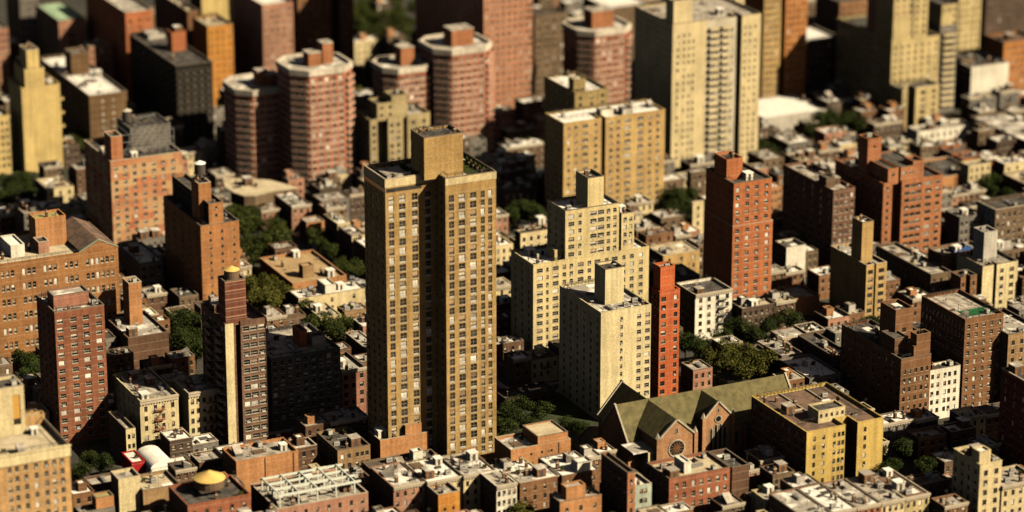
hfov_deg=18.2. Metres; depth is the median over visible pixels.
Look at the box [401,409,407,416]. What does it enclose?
window
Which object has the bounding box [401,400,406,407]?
window
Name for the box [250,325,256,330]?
window
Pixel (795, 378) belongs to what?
row house
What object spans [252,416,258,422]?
window
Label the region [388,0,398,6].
tree
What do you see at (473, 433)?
window
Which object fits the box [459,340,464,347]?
window
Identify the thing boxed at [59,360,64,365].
window
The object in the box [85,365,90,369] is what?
window
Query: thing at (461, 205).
window
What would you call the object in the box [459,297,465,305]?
window
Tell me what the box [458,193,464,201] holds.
window
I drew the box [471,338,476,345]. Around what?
window
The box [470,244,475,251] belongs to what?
window
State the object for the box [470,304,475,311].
window
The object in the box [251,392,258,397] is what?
window
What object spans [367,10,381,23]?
tree
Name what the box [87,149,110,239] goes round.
windows
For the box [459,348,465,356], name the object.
window
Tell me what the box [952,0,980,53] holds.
apartment tower
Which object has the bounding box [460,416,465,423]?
window
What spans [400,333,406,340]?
window
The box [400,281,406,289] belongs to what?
window
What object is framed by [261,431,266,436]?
window
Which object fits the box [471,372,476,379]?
window
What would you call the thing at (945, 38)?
window
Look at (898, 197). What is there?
apartment building
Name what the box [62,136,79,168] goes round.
row house
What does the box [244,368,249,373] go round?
window
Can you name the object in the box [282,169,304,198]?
row house
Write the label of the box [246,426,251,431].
window
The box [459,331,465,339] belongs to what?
window
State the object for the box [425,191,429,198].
window
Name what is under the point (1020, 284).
row house
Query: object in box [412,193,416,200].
window
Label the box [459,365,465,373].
window
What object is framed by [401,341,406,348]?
window
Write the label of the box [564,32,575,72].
windows
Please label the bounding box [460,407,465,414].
window
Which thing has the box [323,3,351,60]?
windows
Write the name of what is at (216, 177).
row house
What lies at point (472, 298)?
window
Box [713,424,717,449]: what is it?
lancet window
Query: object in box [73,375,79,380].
window
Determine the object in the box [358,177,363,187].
row house
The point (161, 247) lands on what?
row house
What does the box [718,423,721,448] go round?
lancet window
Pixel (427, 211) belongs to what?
window
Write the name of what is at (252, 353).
window
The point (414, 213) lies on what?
window
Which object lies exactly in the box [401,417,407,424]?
window
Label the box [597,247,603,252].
window
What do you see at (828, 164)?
row house
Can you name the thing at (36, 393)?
row house
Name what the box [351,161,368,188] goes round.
row house
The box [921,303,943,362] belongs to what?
windows
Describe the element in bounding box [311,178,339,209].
row house
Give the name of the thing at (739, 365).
tree
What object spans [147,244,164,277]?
row house
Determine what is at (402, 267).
window
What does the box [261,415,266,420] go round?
window
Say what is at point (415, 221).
window
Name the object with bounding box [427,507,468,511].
row house
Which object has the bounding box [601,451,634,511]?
brick building
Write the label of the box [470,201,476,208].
window
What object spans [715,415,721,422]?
round window
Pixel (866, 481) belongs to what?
row house
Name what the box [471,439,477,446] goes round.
window
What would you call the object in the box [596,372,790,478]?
church
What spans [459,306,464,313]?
window
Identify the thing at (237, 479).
row house
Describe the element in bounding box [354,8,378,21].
tree
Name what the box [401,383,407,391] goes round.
window
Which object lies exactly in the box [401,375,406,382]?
window
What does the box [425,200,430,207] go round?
window
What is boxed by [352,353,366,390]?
row house
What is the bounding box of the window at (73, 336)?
[71,333,76,338]
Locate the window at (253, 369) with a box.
[251,367,257,372]
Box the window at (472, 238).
[470,235,476,243]
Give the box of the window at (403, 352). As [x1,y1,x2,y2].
[400,350,406,357]
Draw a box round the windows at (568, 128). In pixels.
[546,118,619,200]
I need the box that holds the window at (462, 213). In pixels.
[459,211,464,218]
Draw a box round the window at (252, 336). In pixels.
[250,333,256,338]
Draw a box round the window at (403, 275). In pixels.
[400,273,405,280]
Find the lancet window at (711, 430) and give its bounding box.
[709,428,712,450]
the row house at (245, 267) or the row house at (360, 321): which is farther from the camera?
the row house at (245, 267)
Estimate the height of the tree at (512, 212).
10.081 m
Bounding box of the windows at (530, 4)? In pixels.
[417,0,531,106]
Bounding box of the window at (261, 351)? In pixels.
[259,349,265,354]
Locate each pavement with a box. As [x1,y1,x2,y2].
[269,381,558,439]
[293,231,505,387]
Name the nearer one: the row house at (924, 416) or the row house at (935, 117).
the row house at (924, 416)
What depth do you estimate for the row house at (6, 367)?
1043.81 m
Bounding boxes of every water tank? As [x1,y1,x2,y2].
[122,108,131,123]
[191,470,227,495]
[193,160,205,182]
[222,266,240,280]
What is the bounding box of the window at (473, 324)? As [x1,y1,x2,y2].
[471,321,476,328]
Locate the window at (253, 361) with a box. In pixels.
[250,358,257,364]
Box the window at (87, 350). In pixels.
[84,348,90,353]
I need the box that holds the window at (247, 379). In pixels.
[244,376,249,381]
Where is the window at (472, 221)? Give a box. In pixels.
[470,218,475,225]
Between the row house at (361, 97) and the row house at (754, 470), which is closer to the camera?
the row house at (754, 470)
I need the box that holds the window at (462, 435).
[460,432,465,439]
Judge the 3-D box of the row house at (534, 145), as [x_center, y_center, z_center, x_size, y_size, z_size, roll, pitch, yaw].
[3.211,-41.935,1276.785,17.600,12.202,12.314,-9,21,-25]
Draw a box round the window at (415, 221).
[412,219,417,226]
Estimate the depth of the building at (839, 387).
1005.33 m
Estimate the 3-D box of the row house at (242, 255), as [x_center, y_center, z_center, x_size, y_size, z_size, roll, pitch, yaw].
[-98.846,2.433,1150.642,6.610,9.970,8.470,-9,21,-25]
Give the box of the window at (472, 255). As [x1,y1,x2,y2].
[470,253,476,260]
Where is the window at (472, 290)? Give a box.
[470,287,475,294]
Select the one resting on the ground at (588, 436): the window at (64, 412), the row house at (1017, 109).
the row house at (1017, 109)
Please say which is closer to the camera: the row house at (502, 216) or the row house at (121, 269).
the row house at (121, 269)
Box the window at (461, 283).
[459,280,464,287]
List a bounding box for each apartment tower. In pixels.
[8,41,65,173]
[86,0,152,100]
[201,273,268,445]
[222,67,281,179]
[233,0,293,74]
[275,39,355,187]
[291,0,354,71]
[363,123,495,459]
[371,43,431,123]
[415,0,532,108]
[418,23,493,151]
[559,260,650,420]
[562,5,632,103]
[633,0,760,172]
[703,151,772,299]
[744,0,807,98]
[835,0,939,108]
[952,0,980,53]
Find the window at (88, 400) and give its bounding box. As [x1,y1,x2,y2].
[86,398,91,402]
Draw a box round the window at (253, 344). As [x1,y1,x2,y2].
[250,342,257,347]
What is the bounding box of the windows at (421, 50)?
[421,50,488,146]
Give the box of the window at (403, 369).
[401,367,407,374]
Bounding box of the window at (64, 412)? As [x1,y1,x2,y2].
[61,410,67,415]
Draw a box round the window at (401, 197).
[399,195,405,202]
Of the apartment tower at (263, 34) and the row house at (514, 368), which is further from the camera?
the apartment tower at (263, 34)
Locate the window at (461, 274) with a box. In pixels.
[459,272,465,279]
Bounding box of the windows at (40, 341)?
[40,341,53,425]
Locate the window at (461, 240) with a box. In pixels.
[459,237,464,244]
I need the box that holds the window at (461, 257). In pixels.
[459,254,465,262]
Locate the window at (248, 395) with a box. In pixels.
[245,393,250,398]
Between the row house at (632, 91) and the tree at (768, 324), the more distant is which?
the row house at (632, 91)
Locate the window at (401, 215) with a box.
[399,212,404,219]
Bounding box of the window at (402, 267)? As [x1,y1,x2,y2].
[400,264,405,271]
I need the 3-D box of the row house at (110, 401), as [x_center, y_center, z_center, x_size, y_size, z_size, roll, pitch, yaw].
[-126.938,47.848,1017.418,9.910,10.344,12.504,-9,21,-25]
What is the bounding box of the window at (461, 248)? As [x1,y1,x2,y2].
[459,246,465,253]
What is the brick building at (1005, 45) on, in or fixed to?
on the ground at (588, 436)
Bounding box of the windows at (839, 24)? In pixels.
[837,24,936,108]
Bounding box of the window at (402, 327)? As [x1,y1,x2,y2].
[400,324,406,331]
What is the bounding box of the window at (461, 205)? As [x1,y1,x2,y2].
[458,202,464,210]
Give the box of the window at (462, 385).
[460,382,465,389]
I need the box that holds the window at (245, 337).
[243,334,249,340]
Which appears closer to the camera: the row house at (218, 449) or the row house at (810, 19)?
the row house at (218, 449)
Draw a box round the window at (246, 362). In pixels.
[244,360,249,365]
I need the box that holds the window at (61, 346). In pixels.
[58,344,63,349]
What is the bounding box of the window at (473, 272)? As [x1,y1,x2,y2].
[470,270,476,277]
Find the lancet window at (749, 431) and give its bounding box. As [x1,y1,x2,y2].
[748,427,750,441]
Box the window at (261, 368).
[259,365,265,370]
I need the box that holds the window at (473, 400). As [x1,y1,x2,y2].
[471,397,476,404]
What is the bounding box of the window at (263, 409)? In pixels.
[260,407,266,412]
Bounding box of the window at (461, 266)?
[459,263,464,270]
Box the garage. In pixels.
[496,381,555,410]
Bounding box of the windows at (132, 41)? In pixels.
[132,41,157,113]
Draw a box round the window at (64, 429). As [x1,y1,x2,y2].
[62,426,67,431]
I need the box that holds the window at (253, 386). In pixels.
[251,383,257,389]
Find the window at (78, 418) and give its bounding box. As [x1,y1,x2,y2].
[75,416,80,421]
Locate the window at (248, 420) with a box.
[245,418,251,423]
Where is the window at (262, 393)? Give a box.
[260,390,265,395]
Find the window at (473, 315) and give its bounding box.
[470,313,476,320]
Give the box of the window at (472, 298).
[470,296,476,303]
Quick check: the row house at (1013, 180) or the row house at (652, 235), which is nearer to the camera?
the row house at (652, 235)
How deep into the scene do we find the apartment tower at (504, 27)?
1325.12 m
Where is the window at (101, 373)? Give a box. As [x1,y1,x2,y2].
[98,371,103,376]
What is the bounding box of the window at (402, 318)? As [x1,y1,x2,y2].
[400,316,406,323]
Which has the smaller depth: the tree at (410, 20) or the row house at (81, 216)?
the row house at (81, 216)
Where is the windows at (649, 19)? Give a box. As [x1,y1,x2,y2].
[635,19,755,162]
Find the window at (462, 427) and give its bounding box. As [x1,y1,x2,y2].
[460,424,465,431]
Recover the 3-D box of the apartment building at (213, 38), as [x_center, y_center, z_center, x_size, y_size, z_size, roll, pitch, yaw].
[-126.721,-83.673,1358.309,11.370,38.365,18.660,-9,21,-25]
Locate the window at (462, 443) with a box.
[460,441,465,448]
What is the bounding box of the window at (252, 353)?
[250,350,256,355]
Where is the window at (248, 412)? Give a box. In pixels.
[245,409,250,414]
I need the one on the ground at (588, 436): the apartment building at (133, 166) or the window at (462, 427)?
the apartment building at (133, 166)
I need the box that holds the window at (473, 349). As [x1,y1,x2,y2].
[470,346,476,354]
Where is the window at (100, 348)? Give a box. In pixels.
[97,346,102,351]
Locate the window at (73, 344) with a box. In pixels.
[71,342,77,347]
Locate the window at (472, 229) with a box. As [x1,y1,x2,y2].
[470,227,476,234]
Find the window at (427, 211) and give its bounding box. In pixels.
[425,208,430,215]
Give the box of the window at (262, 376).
[259,374,265,379]
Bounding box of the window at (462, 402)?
[460,399,465,406]
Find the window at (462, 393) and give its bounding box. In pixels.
[459,390,465,398]
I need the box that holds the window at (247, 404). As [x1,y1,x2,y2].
[245,401,250,406]
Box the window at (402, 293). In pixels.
[400,290,405,297]
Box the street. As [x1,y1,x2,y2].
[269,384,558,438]
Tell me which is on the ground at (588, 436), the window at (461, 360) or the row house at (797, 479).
the row house at (797, 479)
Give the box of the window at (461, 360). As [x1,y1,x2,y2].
[459,357,465,364]
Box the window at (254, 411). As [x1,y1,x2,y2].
[252,408,258,413]
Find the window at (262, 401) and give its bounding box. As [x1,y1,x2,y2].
[260,398,266,404]
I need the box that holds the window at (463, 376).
[459,374,465,381]
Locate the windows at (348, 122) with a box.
[278,71,350,170]
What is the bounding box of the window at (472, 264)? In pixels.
[470,261,476,268]
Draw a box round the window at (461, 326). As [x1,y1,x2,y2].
[459,323,464,330]
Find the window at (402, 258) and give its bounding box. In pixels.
[399,255,405,263]
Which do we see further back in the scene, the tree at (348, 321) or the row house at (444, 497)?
the tree at (348, 321)
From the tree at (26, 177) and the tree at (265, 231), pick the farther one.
the tree at (26, 177)
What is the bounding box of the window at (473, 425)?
[471,422,477,429]
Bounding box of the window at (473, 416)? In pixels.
[471,414,476,421]
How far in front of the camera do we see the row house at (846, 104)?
1343.05 m
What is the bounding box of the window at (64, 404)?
[61,402,66,407]
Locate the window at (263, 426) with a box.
[261,423,266,428]
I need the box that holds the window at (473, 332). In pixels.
[470,329,476,337]
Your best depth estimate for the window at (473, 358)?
976.52 m
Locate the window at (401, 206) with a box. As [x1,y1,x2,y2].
[399,203,405,211]
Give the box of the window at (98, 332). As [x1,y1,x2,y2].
[96,329,101,334]
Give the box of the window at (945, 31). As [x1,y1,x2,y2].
[944,29,953,33]
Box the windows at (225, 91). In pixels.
[225,91,236,173]
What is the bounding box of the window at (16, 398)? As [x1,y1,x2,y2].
[12,394,20,424]
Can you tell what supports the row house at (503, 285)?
on the ground at (588, 436)
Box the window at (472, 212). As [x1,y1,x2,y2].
[470,209,476,217]
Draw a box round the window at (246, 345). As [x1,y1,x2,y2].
[243,343,248,348]
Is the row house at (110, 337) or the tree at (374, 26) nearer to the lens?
the row house at (110, 337)
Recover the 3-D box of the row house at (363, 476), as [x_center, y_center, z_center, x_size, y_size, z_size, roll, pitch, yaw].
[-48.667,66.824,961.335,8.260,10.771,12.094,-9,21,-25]
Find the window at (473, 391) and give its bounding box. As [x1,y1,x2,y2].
[471,389,476,396]
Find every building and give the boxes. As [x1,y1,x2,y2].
[0,21,10,87]
[0,108,11,173]
[0,209,120,367]
[0,375,72,511]
[6,0,37,46]
[35,0,85,55]
[36,284,108,443]
[39,45,127,146]
[75,490,114,511]
[83,38,109,77]
[84,112,182,258]
[105,276,168,369]
[108,410,135,460]
[110,467,140,511]
[112,367,178,450]
[118,241,163,288]
[121,450,145,473]
[129,25,214,146]
[137,445,172,472]
[140,470,179,511]
[154,0,198,47]
[163,173,239,300]
[168,474,250,511]
[170,455,187,461]
[173,374,220,445]
[190,0,234,74]
[192,11,233,105]
[222,434,298,492]
[223,175,297,207]
[260,249,346,303]
[266,322,340,429]
[316,426,369,468]
[340,351,366,412]
[355,85,429,166]
[362,447,437,486]
[369,421,428,459]
[494,420,570,464]
[511,168,648,350]
[532,6,565,95]
[544,70,607,169]
[545,98,664,211]
[583,0,648,60]
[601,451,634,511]
[635,472,651,511]
[647,451,729,511]
[650,261,679,396]
[676,274,732,339]
[709,448,748,501]
[750,381,883,482]
[758,94,826,131]
[771,283,819,316]
[774,238,805,281]
[782,160,854,266]
[797,332,840,371]
[805,22,836,98]
[815,0,866,34]
[829,214,886,318]
[831,383,848,394]
[835,132,942,253]
[840,299,930,413]
[876,242,950,293]
[890,77,938,131]
[906,425,946,464]
[920,288,1003,407]
[924,156,963,188]
[927,0,956,112]
[928,240,972,271]
[929,359,960,418]
[943,206,981,244]
[950,269,976,295]
[951,443,1001,511]
[954,51,1008,105]
[956,225,1017,307]
[970,111,1023,154]
[977,192,1023,240]
[979,0,1023,51]
[984,29,1023,89]
[997,307,1023,401]
[998,361,1023,466]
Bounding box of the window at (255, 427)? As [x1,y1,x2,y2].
[252,425,259,430]
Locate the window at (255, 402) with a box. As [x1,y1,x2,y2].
[252,400,258,405]
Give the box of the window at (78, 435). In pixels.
[76,432,81,437]
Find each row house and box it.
[0,95,9,112]
[0,106,10,141]
[0,207,14,233]
[0,355,12,376]
[9,37,19,76]
[13,198,44,231]
[18,372,40,405]
[25,400,49,422]
[32,345,39,371]
[32,385,41,402]
[35,175,73,202]
[37,199,62,211]
[38,160,63,177]
[61,201,86,217]
[62,122,69,137]
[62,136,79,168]
[64,212,86,220]
[68,158,85,193]
[71,479,94,511]
[74,192,86,204]
[84,16,87,41]
[84,472,110,492]
[105,329,116,348]
[106,346,133,391]
[108,391,113,410]
[114,366,133,373]
[119,264,123,274]
[119,273,123,294]
[120,293,146,311]
[121,307,158,315]
[127,100,135,115]
[131,227,164,246]
[139,354,171,375]
[142,284,167,314]
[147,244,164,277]
[151,6,154,27]
[152,314,169,346]
[157,243,165,277]
[160,370,186,388]
[160,423,192,459]
[165,117,183,147]
[165,305,190,331]
[165,347,194,375]
[167,454,196,482]
[168,286,198,313]
[178,146,200,175]
[182,155,188,174]
[190,449,221,473]
[192,433,218,452]
[194,137,218,173]
[194,294,247,329]
[208,164,234,187]
[211,186,230,201]
[214,105,223,134]
[214,441,245,455]
[215,125,225,162]
[215,194,231,208]
[216,87,223,106]
[220,472,244,487]
[236,507,251,511]
[240,248,249,263]
[240,259,251,276]
[251,463,367,511]
[257,202,279,229]
[258,305,286,326]
[259,504,277,511]
[266,324,277,328]
[268,236,296,255]
[274,191,311,231]
[280,304,305,325]
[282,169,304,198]
[287,433,316,470]
[289,277,364,310]
[292,413,329,443]
[300,215,323,242]
[305,302,341,339]
[305,463,328,472]
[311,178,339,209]
[313,188,349,219]
[316,169,340,190]
[318,405,367,441]
[319,200,345,228]
[324,166,351,191]
[324,211,349,250]
[336,341,350,353]
[337,301,365,336]
[338,224,364,260]
[343,185,363,217]
[343,464,370,499]
[345,325,366,354]
[350,219,364,232]
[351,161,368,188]
[352,89,372,124]
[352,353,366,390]
[353,138,355,161]
[353,215,364,225]
[353,232,364,277]
[353,312,365,334]
[355,31,378,63]
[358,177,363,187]
[364,55,382,90]
[366,505,400,511]
[369,0,389,25]
[370,461,425,511]
[379,26,404,55]
[387,37,406,54]
[402,504,418,511]
[403,452,462,511]
[410,25,415,47]
[427,481,459,511]
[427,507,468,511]
[441,449,495,511]
[463,133,469,153]
[469,134,486,155]
[473,148,517,164]
[480,469,517,511]
[488,158,536,183]
[491,105,513,137]
[491,455,532,473]
[494,137,543,166]
[496,176,501,184]
[496,177,537,213]
[496,202,508,234]
[496,230,508,239]
[496,233,512,264]
[496,264,510,281]
[496,277,510,296]
[496,294,510,311]
[496,310,510,336]
[496,334,523,367]
[498,350,531,385]
[501,120,538,141]
[502,257,510,270]
[506,461,559,511]
[509,227,527,248]
[512,150,535,166]
[513,224,539,234]
[514,93,543,125]
[515,224,546,248]
[523,169,544,204]
[524,344,558,382]
[527,112,543,140]
[528,215,546,226]
[533,0,553,7]
[538,450,598,491]
[548,338,558,379]
[549,480,601,511]
[554,0,558,6]
[559,0,582,18]
[568,10,582,17]
[577,444,600,489]
[588,438,616,455]
[625,194,653,219]
[625,202,642,222]
[629,59,633,86]
[629,86,633,100]
[634,218,659,238]
[636,504,667,511]
[638,226,672,245]
[648,0,660,3]
[648,257,658,296]
[649,240,699,272]
[650,208,684,228]
[651,263,699,285]
[660,501,692,511]
[664,153,675,174]
[664,170,683,199]
[669,224,691,241]
[676,169,691,189]
[679,222,699,236]
[680,152,716,171]
[681,359,712,391]
[686,168,705,203]
[687,233,703,274]
[691,200,703,233]
[697,194,705,228]
[710,492,745,511]
[711,335,742,370]
[732,295,775,337]
[745,444,784,473]
[745,483,782,511]
[746,453,759,489]
[747,146,783,169]
[748,163,767,174]
[749,344,763,372]
[758,120,773,142]
[758,334,790,346]
[759,460,794,487]
[763,289,796,328]
[764,339,802,376]
[765,326,804,347]
[768,130,811,154]
[768,166,782,194]
[768,483,830,511]
[770,124,780,132]
[771,182,781,212]
[771,209,781,229]
[771,262,785,287]
[772,227,803,256]
[773,367,804,387]
[778,353,840,385]
[780,472,820,489]
[781,145,823,163]
[781,262,805,285]
[793,118,818,142]
[794,321,825,336]
[797,479,857,511]
[805,243,817,275]
[806,89,832,103]
[806,261,829,299]
[807,0,815,16]
[807,16,814,23]
[809,141,840,159]
[811,155,834,174]
[814,125,845,144]
[814,305,848,327]
[816,91,841,117]
[821,478,881,511]
[824,80,846,97]
[825,324,841,346]
[830,134,856,151]
[835,301,864,321]
[836,92,852,114]
[839,147,857,157]
[842,126,855,140]
[845,469,905,511]
[852,91,873,107]
[852,102,878,132]
[860,398,874,410]
[861,113,902,139]
[872,240,878,254]
[874,467,930,511]
[878,101,904,134]
[879,410,916,451]
[881,136,907,151]
[882,438,889,462]
[884,134,911,150]
[885,271,899,300]
[896,144,915,155]
[897,287,926,321]
[906,471,948,511]
[907,118,970,141]
[908,246,927,257]
[908,406,939,428]
[909,135,938,157]
[913,321,919,330]
[917,111,953,124]
[925,446,952,473]
[931,490,968,511]
[934,139,959,156]
[940,217,944,244]
[940,416,975,451]
[941,185,952,207]
[941,201,959,217]
[942,143,971,157]
[943,473,951,493]
[944,405,986,436]
[950,186,969,205]
[952,136,965,146]
[953,151,978,161]
[958,181,986,198]
[958,195,980,210]
[960,88,995,120]
[960,158,990,193]
[964,153,994,182]
[965,122,994,152]
[967,101,995,122]
[967,434,1001,457]
[974,294,992,305]
[975,399,999,439]
[978,148,1005,160]
[985,133,1016,155]
[988,82,1019,111]
[993,152,1023,188]
[997,237,1023,256]
[999,464,1023,511]
[1000,103,1023,117]
[1002,170,1023,191]
[1007,296,1023,308]
[1008,296,1023,317]
[1013,251,1023,263]
[1016,97,1023,106]
[1016,267,1023,297]
[1018,89,1023,102]
[1018,262,1023,270]
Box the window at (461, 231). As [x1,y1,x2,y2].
[459,228,464,236]
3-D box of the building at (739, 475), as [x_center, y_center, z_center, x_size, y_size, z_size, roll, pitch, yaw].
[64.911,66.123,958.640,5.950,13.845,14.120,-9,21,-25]
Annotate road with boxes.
[289,232,499,388]
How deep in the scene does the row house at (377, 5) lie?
1477.85 m
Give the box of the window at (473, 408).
[471,405,476,412]
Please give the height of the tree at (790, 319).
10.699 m
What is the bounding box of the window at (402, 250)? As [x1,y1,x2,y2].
[399,247,405,254]
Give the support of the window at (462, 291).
in the apartment tower at (430, 237)
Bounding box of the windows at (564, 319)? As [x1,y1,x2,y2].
[563,319,577,402]
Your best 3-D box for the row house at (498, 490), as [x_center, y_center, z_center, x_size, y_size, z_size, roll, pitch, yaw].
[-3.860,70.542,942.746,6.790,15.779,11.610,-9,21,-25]
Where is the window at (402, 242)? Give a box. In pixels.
[399,238,405,245]
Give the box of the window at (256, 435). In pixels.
[253,433,259,438]
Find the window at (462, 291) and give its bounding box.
[459,289,465,296]
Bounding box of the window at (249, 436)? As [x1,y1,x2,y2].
[246,434,251,439]
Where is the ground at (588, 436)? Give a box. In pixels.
[0,0,1001,511]
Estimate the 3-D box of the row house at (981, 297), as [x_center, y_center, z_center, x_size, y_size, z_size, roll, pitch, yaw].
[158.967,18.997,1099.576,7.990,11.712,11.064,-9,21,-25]
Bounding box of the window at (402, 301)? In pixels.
[400,299,406,306]
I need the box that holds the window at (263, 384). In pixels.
[260,382,265,387]
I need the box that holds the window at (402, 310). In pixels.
[400,307,405,314]
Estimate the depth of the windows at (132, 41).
1315.33 m
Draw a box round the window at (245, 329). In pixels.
[243,326,248,331]
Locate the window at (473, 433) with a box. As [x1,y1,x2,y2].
[471,430,476,437]
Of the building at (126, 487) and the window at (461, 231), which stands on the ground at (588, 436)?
the building at (126, 487)
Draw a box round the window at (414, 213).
[412,210,417,217]
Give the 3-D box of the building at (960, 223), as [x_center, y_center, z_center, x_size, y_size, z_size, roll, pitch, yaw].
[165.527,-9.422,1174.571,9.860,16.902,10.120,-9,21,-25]
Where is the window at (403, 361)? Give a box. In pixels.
[401,358,406,365]
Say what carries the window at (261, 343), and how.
in the apartment tower at (234, 346)
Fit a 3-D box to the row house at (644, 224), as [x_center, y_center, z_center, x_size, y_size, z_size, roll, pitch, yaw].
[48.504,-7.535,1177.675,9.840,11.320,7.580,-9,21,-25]
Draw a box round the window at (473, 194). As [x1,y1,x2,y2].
[470,192,475,199]
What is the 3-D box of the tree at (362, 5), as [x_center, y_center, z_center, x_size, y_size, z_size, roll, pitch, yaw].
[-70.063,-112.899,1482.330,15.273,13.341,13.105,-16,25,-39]
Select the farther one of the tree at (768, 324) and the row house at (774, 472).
the tree at (768, 324)
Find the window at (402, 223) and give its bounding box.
[399,221,404,228]
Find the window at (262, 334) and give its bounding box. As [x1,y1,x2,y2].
[258,332,264,337]
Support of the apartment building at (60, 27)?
on the ground at (588, 436)
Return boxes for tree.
[0,172,10,187]
[0,182,20,208]
[0,190,17,208]
[4,176,23,198]
[9,170,37,186]
[9,348,38,366]
[15,185,37,200]
[18,366,36,377]
[19,355,39,374]
[67,131,83,144]
[70,460,92,478]
[73,138,84,158]
[79,449,97,475]
[90,451,113,473]
[154,503,168,511]
[163,307,191,328]
[169,325,197,350]
[177,308,201,329]
[184,336,202,368]
[187,327,201,338]
[225,202,250,235]
[232,212,259,236]
[239,231,256,255]
[240,203,261,232]
[240,239,268,271]
[242,275,256,298]
[245,212,265,234]
[245,271,272,304]
[246,289,267,309]
[249,285,283,307]
[254,232,276,254]
[259,227,280,235]
[262,280,294,308]
[263,214,286,231]
[265,225,293,247]
[267,274,281,289]
[298,297,314,312]
[304,310,329,329]
[305,226,331,242]
[313,237,331,257]
[319,314,344,338]
[323,319,348,342]
[325,242,341,261]
[333,255,349,270]
[336,257,364,280]
[336,313,355,330]
[352,64,366,80]
[352,72,372,89]
[352,85,362,90]
[354,0,372,12]
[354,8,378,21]
[354,16,371,34]
[359,21,383,32]
[362,28,381,39]
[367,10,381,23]
[377,22,391,35]
[378,7,403,25]
[385,23,407,32]
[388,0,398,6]
[390,0,403,6]
[391,4,406,18]
[395,14,414,39]
[397,20,413,41]
[406,0,414,17]
[496,416,519,434]
[497,400,514,421]
[503,206,519,231]
[506,394,530,410]
[506,499,534,511]
[508,198,529,226]
[509,406,524,432]
[516,507,533,511]
[517,199,535,223]
[519,416,538,427]
[523,203,546,222]
[525,400,555,421]
[557,415,572,429]
[570,419,589,441]
[658,185,683,205]
[662,198,684,211]
[667,188,692,207]
[679,330,697,359]
[680,205,704,220]
[681,186,699,202]
[681,334,709,358]
[700,346,732,383]
[709,326,734,337]
[716,337,743,374]
[723,316,750,337]
[724,352,756,381]
[737,342,758,376]
[739,322,768,343]
[744,348,778,377]
[757,316,780,332]
[758,139,769,149]
[763,143,780,153]
[772,307,803,327]
[802,120,825,144]
[810,111,830,126]
[822,107,837,126]
[823,111,850,127]
[842,110,857,127]
[850,114,867,134]
[865,315,879,320]
[880,457,903,471]
[890,436,913,466]
[912,455,938,473]
[977,173,995,192]
[982,180,998,196]
[990,171,1001,184]
[994,180,1006,195]
[999,187,1016,196]
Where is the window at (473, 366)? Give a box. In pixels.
[470,363,476,371]
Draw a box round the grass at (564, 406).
[496,394,597,450]
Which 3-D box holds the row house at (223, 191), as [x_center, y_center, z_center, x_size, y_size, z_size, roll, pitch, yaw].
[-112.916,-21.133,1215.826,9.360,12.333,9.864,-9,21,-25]
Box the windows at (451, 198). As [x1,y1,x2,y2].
[366,183,492,453]
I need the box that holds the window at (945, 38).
[943,36,952,40]
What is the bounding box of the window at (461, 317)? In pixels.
[459,314,465,322]
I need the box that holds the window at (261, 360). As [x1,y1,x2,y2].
[259,357,264,362]
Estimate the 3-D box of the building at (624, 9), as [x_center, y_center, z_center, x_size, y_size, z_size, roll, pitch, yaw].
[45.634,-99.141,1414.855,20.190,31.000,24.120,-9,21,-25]
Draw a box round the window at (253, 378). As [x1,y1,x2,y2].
[251,375,257,380]
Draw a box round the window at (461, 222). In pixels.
[458,220,464,227]
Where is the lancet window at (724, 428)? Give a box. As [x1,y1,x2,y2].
[723,425,726,447]
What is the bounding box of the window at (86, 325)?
[83,323,88,328]
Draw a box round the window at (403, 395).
[401,392,407,399]
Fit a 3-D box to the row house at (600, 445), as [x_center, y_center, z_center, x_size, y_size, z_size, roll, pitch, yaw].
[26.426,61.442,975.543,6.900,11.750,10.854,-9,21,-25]
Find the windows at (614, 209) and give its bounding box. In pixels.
[514,206,631,349]
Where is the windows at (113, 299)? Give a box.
[104,297,115,315]
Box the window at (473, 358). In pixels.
[471,355,476,362]
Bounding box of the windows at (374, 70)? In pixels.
[373,70,377,97]
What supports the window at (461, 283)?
in the apartment tower at (430, 237)
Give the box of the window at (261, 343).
[258,340,264,346]
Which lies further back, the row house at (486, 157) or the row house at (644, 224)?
the row house at (486, 157)
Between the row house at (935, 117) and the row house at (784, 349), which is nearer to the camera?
the row house at (784, 349)
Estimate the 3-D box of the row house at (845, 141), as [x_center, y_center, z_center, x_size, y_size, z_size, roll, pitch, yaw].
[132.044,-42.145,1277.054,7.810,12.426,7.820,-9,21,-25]
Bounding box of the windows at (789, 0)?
[764,0,803,97]
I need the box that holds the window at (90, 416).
[87,414,93,419]
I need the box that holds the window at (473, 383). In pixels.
[471,380,476,387]
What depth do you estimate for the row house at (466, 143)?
1274.66 m
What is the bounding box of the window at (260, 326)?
[258,324,264,329]
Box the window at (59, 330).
[57,327,62,332]
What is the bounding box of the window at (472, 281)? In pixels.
[470,278,476,286]
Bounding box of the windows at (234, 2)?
[234,2,258,73]
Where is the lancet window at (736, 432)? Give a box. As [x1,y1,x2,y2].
[734,430,737,443]
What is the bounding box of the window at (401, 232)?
[399,230,405,237]
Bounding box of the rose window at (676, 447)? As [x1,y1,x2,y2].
[668,439,684,456]
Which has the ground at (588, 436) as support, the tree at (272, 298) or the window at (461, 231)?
the tree at (272, 298)
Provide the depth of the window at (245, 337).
984.18 m
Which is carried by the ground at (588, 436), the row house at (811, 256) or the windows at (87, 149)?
the row house at (811, 256)
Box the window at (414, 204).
[412,202,417,209]
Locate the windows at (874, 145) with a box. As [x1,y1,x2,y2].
[837,145,874,227]

